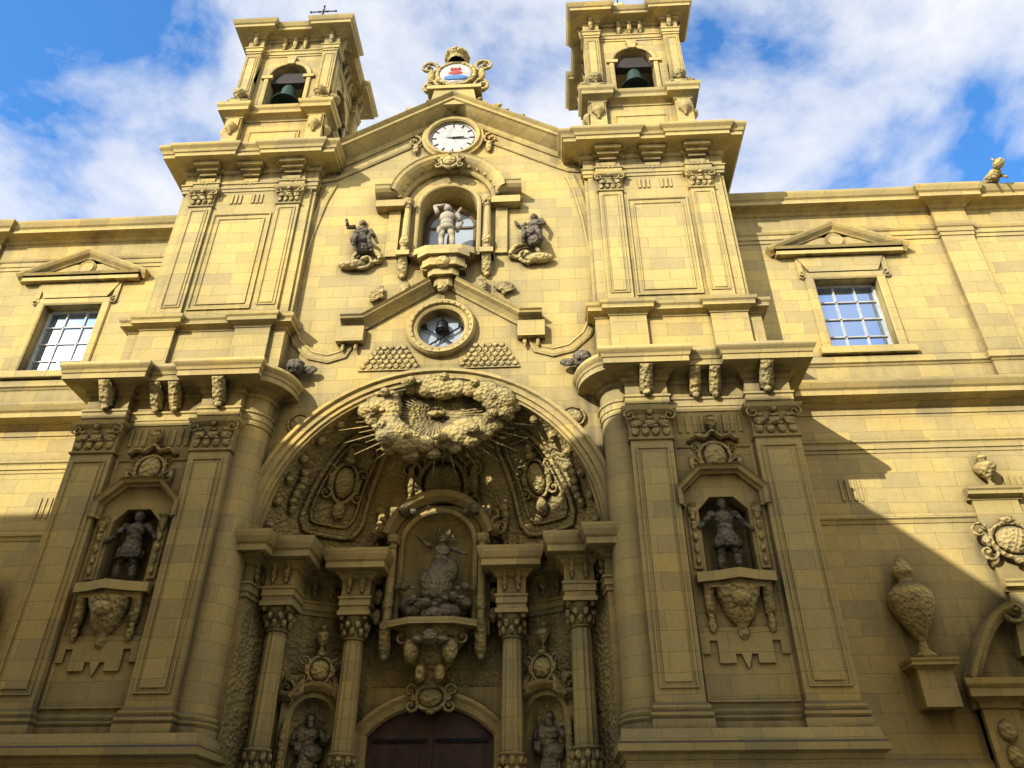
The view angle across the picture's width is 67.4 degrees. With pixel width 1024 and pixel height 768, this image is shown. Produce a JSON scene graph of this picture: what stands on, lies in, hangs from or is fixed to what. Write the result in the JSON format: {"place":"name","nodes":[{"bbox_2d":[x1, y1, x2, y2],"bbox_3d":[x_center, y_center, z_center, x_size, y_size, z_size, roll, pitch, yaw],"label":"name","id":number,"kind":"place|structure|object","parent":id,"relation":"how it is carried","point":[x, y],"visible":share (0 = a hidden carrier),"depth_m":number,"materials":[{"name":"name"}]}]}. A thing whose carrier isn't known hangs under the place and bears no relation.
{"place":"outdoors","nodes":[
{"label":"outdoors","id":0,"kind":"place"},
{"bbox_2d":[0,215,176,653],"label":"wing","id":1,"kind":"structure","parent":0,"point":[88,264],"depth_m":26.84,"materials":[{"name":"beige stone"}]},
{"bbox_2d":[0,295,116,617],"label":"carved ornaments","id":2,"kind":"object","parent":1,"relation":"attached to","point":[113,301],"visible":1,"depth_m":27.25,"materials":[{"name":"stone"}]},
{"bbox_2d":[0,5,377,767],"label":"tower","id":3,"kind":"structure","parent":0,"point":[220,303],"depth_m":21.16,"materials":[{"name":"beige stone"}]},
{"bbox_2d":[103,510,156,580],"bbox_3d":[-9.770,4.231,19.761,1.406,2.095,0.526,-2,-33,3],"label":"tower statue","id":4,"kind":"object","parent":3,"relation":"on","point":[130,551],"visible":0.86,"depth_m":19.69,"materials":[{"name":"stone"}]},
{"bbox_2d":[70,29,364,648],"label":"carved ornaments","id":5,"kind":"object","parent":3,"relation":"on","point":[108,612],"visible":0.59,"depth_m":21.01,"materials":[{"name":"stone"}]},
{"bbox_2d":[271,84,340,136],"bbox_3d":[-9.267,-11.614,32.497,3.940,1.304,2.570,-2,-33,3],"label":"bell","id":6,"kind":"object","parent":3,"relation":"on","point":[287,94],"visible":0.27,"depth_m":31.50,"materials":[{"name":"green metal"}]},
{"bbox_2d":[212,64,622,767],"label":"church facade","id":7,"kind":"structure","parent":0,"point":[524,167],"depth_m":22.66,"materials":[{"name":"beige stone"}]},
{"bbox_2d":[213,393,619,767],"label":"bay conch","id":8,"kind":"object","parent":7,"relation":"in","point":[467,668],"visible":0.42,"depth_m":20.98,"materials":[{"name":"beige stone"}]},
{"bbox_2d":[289,503,565,767],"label":"bay statue","id":9,"kind":"object","parent":8,"relation":"on","point":[437,580],"visible":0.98,"depth_m":20.43,"materials":[{"name":"beige stone"}]},
{"bbox_2d":[238,46,603,767],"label":"carved ornaments","id":10,"kind":"object","parent":7,"relation":"attached to","point":[398,426],"visible":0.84,"depth_m":22.14},
{"bbox_2d":[443,74,467,79],"bbox_3d":[-2.222,-12.059,30.178,0.951,0.320,0.072,-2,-33,3],"label":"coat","id":11,"kind":"object","parent":10,"relation":"attached to","point":[453,77],"visible":1,"depth_m":30.13,"materials":[{"name":"blue paint"}]},
{"bbox_2d":[281,213,590,376],"bbox_3d":[-2.214,-3.096,24.550,9.924,6.602,0.735,-2,-33,3],"label":"central bay statue","id":12,"kind":"object","parent":7,"relation":"attached to","point":[361,240],"visible":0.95,"depth_m":25.35,"materials":[{"name":"grey stone"}]},
{"bbox_2d":[419,214,472,346],"bbox_3d":[-2.169,-3.583,25.889,1.700,6.790,0.640,-2,-33,3],"label":"bay glass","id":13,"kind":"object","parent":7,"relation":"in","point":[464,236],"visible":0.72,"depth_m":24.50,"materials":[{"name":"glass"}]},
{"bbox_2d":[433,203,463,244],"bbox_3d":[-2.188,-5.280,26.059,1.082,2.364,0.586,-2,-33,3],"label":"statue","id":14,"kind":"object","parent":7,"relation":"on","point":[449,216],"visible":0.85,"depth_m":26.08,"materials":[{"name":"beige stone"}]},
{"bbox_2d":[426,210,475,246],"bbox_3d":[-2.155,-5.084,27.167,1.740,2.920,0.070,-2,-33,3],"label":"bay window frame","id":15,"kind":"object","parent":7,"relation":"attached to","point":[473,227],"visible":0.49,"depth_m":27.45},
{"bbox_2d":[0,0,1023,220],"label":"sky","id":16,"kind":"structure","parent":0,"point":[830,94],"materials":[{"name":"blue"}]},
{"bbox_2d":[557,0,892,767],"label":"tower","id":17,"kind":"structure","parent":0,"point":[673,300],"depth_m":20.21,"materials":[{"name":"beige stone"}]},
{"bbox_2d":[621,68,649,87],"bbox_3d":[5.013,-12.022,31.869,3.940,1.304,2.570,-2,-33,3],"label":"bell","id":18,"kind":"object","parent":17,"relation":"on","point":[635,78],"visible":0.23,"depth_m":30.84,"materials":[{"name":"green metal"}]},
{"bbox_2d":[575,13,801,639],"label":"carved ornaments","id":19,"kind":"object","parent":17,"relation":"on","point":[737,602],"visible":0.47,"depth_m":20.32,"materials":[{"name":"stone"}]},
{"bbox_2d":[697,498,754,569],"bbox_3d":[5.298,3.801,19.098,1.406,2.095,0.526,-2,-33,3],"label":"tower statue","id":20,"kind":"object","parent":17,"relation":"on","point":[726,539],"visible":0.84,"depth_m":19.03,"materials":[{"name":"stone"}]},
{"bbox_2d":[727,181,1023,767],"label":"wing","id":21,"kind":"structure","parent":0,"point":[912,420],"depth_m":22.99,"materials":[{"name":"beige stone"}]},
{"bbox_2d":[799,157,1023,767],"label":"carved ornaments","id":22,"kind":"object","parent":21,"relation":"attached to","point":[911,603],"visible":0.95,"depth_m":19.77,"materials":[{"name":"stone"}]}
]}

